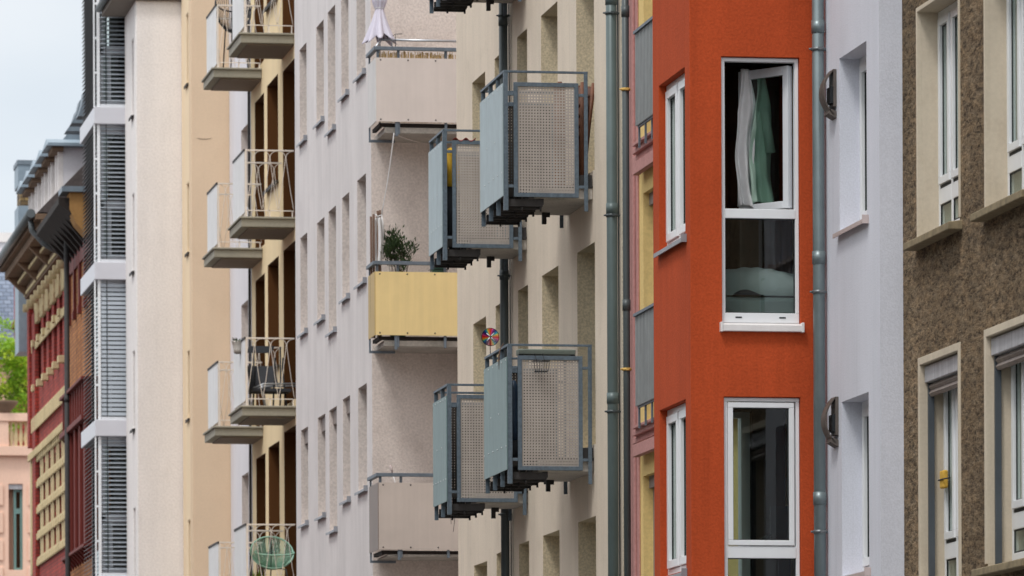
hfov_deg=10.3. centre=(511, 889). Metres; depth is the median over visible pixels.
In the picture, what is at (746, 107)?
hanging cloth
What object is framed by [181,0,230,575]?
apartment house
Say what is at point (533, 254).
apartment house
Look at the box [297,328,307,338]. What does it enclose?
window
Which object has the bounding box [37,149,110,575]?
apartment house
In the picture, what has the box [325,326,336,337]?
window
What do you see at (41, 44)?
sky
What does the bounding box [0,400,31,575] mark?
stone house
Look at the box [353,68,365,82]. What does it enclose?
window
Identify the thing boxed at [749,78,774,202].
curtain
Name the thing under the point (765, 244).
window pane
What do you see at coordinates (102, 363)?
window
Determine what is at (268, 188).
window
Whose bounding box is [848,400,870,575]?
window
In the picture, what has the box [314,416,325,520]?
window
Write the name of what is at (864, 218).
window
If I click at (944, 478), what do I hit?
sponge
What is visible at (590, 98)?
folding chair
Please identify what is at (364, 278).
window
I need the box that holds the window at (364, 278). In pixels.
[353,277,366,289]
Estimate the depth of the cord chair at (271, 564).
89.01 m
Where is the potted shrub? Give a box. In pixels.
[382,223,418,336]
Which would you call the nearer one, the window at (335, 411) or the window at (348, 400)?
the window at (348, 400)
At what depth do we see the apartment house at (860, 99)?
47.55 m
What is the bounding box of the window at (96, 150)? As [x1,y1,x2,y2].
[82,124,125,273]
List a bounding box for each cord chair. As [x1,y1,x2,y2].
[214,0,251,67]
[250,536,294,575]
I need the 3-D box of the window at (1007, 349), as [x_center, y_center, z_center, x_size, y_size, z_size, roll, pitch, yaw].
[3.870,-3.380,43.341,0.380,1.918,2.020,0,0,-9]
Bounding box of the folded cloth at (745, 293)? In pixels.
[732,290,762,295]
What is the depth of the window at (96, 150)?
100.29 m
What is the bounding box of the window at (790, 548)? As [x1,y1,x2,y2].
[724,397,799,575]
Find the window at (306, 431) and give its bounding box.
[298,429,308,528]
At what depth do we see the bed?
49.27 m
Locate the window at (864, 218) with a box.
[833,55,868,238]
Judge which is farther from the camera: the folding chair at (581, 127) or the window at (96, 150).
the window at (96, 150)
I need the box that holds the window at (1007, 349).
[971,314,1023,575]
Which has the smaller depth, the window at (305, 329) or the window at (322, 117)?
the window at (322, 117)
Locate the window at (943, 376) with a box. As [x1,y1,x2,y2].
[918,342,961,575]
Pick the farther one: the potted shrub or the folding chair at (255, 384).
the folding chair at (255, 384)
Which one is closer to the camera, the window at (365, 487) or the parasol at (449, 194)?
the parasol at (449, 194)
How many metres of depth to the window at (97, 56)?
100.32 m
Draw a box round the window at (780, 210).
[720,57,804,332]
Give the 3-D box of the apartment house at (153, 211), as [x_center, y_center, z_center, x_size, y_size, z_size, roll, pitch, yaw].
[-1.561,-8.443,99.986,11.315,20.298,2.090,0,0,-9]
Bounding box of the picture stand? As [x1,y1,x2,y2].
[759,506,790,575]
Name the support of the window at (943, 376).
in the apartment house at (963, 196)
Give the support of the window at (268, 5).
in the apartment house at (266, 45)
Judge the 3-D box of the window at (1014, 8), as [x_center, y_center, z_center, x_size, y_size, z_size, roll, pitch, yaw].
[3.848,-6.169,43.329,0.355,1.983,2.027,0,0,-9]
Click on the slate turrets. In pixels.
(72, 132)
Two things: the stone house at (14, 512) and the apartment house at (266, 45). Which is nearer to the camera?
the apartment house at (266, 45)
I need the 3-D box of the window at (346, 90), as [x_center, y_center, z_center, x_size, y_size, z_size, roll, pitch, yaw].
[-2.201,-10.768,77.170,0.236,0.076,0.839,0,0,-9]
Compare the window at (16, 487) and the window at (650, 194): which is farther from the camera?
the window at (16, 487)
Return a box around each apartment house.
[0,139,108,575]
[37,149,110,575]
[80,0,126,575]
[95,0,183,575]
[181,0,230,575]
[201,0,296,575]
[229,0,252,575]
[294,0,457,575]
[428,0,623,575]
[619,0,827,575]
[819,0,903,575]
[902,0,1023,575]
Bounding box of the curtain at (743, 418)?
[733,412,749,575]
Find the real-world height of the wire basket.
0.202 m
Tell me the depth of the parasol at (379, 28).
73.99 m
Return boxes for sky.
[0,0,108,232]
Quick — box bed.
[726,267,793,312]
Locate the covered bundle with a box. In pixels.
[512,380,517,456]
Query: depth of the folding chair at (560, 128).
60.10 m
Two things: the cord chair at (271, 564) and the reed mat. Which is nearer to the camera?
the reed mat
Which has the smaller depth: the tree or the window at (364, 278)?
the window at (364, 278)
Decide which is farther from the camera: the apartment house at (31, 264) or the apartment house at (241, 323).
the apartment house at (31, 264)
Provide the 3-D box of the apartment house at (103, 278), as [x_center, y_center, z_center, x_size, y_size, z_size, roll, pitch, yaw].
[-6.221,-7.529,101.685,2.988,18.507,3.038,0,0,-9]
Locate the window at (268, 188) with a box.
[263,180,278,195]
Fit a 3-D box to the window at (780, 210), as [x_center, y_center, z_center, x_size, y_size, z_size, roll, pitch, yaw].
[2.097,-5.972,49.133,0.734,2.363,0.623,0,0,-9]
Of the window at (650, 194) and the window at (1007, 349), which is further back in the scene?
the window at (650, 194)
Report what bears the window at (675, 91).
in the apartment house at (724, 443)
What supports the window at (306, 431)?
in the apartment house at (364, 408)
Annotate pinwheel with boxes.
[481,328,498,353]
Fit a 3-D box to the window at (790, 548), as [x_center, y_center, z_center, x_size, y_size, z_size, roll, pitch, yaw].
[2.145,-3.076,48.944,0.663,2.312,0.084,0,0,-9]
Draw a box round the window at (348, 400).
[339,398,350,505]
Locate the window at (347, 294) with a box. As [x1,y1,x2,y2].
[338,293,349,303]
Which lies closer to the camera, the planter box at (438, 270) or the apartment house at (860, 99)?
the apartment house at (860, 99)
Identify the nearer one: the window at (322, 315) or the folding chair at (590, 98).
the folding chair at (590, 98)
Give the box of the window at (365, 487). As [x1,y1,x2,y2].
[354,485,367,495]
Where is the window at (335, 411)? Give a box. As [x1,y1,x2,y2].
[326,409,337,534]
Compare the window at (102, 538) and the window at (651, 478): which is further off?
the window at (102, 538)
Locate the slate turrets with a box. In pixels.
[63,93,84,139]
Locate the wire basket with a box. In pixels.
[532,354,549,371]
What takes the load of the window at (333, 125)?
in the apartment house at (364, 408)
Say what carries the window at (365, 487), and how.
in the apartment house at (364, 408)
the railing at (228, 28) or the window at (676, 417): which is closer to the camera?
the window at (676, 417)
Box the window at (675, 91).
[653,73,686,257]
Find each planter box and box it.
[428,268,446,271]
[516,349,575,355]
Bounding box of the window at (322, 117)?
[313,116,324,129]
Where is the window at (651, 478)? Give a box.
[649,475,654,575]
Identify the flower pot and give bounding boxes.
[232,337,240,353]
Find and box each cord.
[375,133,393,236]
[398,135,429,144]
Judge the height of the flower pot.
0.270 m
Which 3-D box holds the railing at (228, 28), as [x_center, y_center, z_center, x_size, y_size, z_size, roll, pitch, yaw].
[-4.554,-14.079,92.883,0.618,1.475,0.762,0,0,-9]
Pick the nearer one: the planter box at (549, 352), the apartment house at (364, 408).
the planter box at (549, 352)
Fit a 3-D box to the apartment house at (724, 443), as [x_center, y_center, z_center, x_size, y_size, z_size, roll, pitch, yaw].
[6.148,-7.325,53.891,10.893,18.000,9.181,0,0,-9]
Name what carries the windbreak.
on the apartment house at (364, 408)
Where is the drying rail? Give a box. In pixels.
[376,39,455,46]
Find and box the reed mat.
[381,51,455,122]
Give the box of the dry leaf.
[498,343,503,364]
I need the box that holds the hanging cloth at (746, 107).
[735,69,755,208]
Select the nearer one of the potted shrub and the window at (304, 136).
the potted shrub
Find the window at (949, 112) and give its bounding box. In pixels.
[903,0,961,250]
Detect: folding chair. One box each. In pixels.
[247,346,295,405]
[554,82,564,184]
[578,82,583,174]
[588,83,593,148]
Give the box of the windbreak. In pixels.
[370,210,383,337]
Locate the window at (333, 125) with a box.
[324,124,335,137]
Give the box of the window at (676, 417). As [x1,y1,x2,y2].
[666,403,686,575]
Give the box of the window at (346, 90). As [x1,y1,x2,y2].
[337,89,348,102]
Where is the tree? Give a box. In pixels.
[0,317,26,442]
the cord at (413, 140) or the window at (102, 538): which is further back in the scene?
the window at (102, 538)
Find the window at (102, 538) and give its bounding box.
[83,437,126,575]
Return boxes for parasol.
[362,0,396,122]
[447,148,459,235]
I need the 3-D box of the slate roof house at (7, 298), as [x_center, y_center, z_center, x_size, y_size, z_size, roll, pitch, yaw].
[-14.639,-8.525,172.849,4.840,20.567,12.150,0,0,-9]
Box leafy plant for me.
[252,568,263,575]
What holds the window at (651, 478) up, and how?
in the apartment house at (724, 443)
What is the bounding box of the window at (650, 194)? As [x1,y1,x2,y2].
[649,191,653,302]
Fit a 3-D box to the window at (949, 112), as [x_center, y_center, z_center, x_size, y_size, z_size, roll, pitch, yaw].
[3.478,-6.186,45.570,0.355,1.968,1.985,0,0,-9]
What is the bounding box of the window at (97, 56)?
[82,0,124,122]
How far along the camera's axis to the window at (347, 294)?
76.84 m
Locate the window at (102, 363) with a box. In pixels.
[83,280,125,426]
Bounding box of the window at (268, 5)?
[262,0,274,14]
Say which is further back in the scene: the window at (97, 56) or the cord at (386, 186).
the window at (97, 56)
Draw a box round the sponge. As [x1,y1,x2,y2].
[938,470,949,488]
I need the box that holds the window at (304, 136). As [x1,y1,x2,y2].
[296,135,306,147]
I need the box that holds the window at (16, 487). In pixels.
[9,484,22,569]
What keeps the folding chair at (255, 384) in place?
on the apartment house at (266, 45)
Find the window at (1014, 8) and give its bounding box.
[970,0,1023,221]
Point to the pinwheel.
(488, 334)
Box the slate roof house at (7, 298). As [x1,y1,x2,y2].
[0,272,26,445]
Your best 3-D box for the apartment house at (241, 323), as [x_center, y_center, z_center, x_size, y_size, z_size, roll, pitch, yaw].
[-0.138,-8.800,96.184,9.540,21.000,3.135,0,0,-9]
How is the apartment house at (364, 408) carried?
on the ground
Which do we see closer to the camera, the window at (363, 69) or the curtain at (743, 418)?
the curtain at (743, 418)
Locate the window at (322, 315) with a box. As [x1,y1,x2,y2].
[313,314,324,325]

